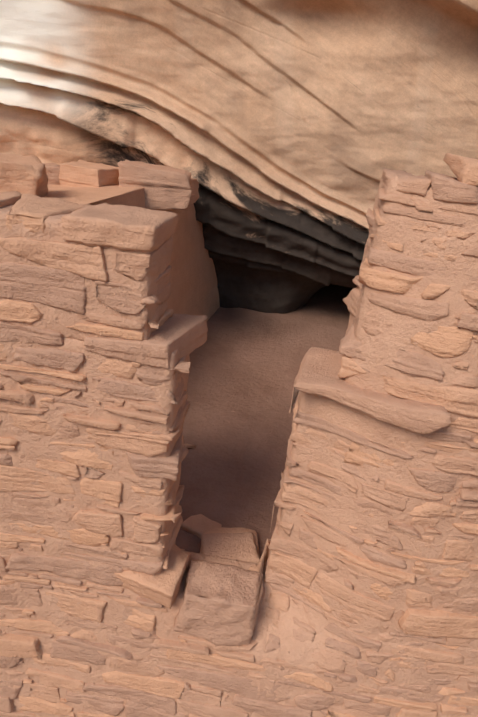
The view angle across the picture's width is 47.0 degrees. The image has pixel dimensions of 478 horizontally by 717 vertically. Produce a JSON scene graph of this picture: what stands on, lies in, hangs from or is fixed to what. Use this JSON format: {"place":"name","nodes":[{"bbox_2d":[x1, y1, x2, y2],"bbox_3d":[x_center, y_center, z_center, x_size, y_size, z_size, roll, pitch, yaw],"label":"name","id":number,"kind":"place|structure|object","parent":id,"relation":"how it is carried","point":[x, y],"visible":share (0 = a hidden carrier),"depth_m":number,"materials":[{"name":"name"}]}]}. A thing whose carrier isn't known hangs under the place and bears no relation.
{"place":"outdoors","nodes":[
{"label":"outdoors","id":0,"kind":"place"},
{"bbox_2d":[175,284,352,557],"bbox_3d":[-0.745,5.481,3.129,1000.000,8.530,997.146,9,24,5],"label":"sand ground","id":1,"kind":"structure","parent":0,"point":[245,364],"depth_m":4.53,"materials":[{"name":"brown sand"}]},
{"bbox_2d":[0,152,477,716],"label":"masonry wall","id":2,"kind":"structure","parent":1,"relation":"on","point":[352,592],"depth_m":2.35,"materials":[{"name":"stone"}]},
{"bbox_2d":[0,153,259,555],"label":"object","id":3,"kind":"object","parent":2,"relation":"on","point":[193,281],"visible":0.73,"depth_m":4.27,"materials":[{"name":"stone"}]},
{"bbox_2d":[0,0,477,313],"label":"rock overhang","id":4,"kind":"object","parent":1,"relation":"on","point":[284,133],"visible":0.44,"depth_m":4.92,"materials":[{"name":"stone"}]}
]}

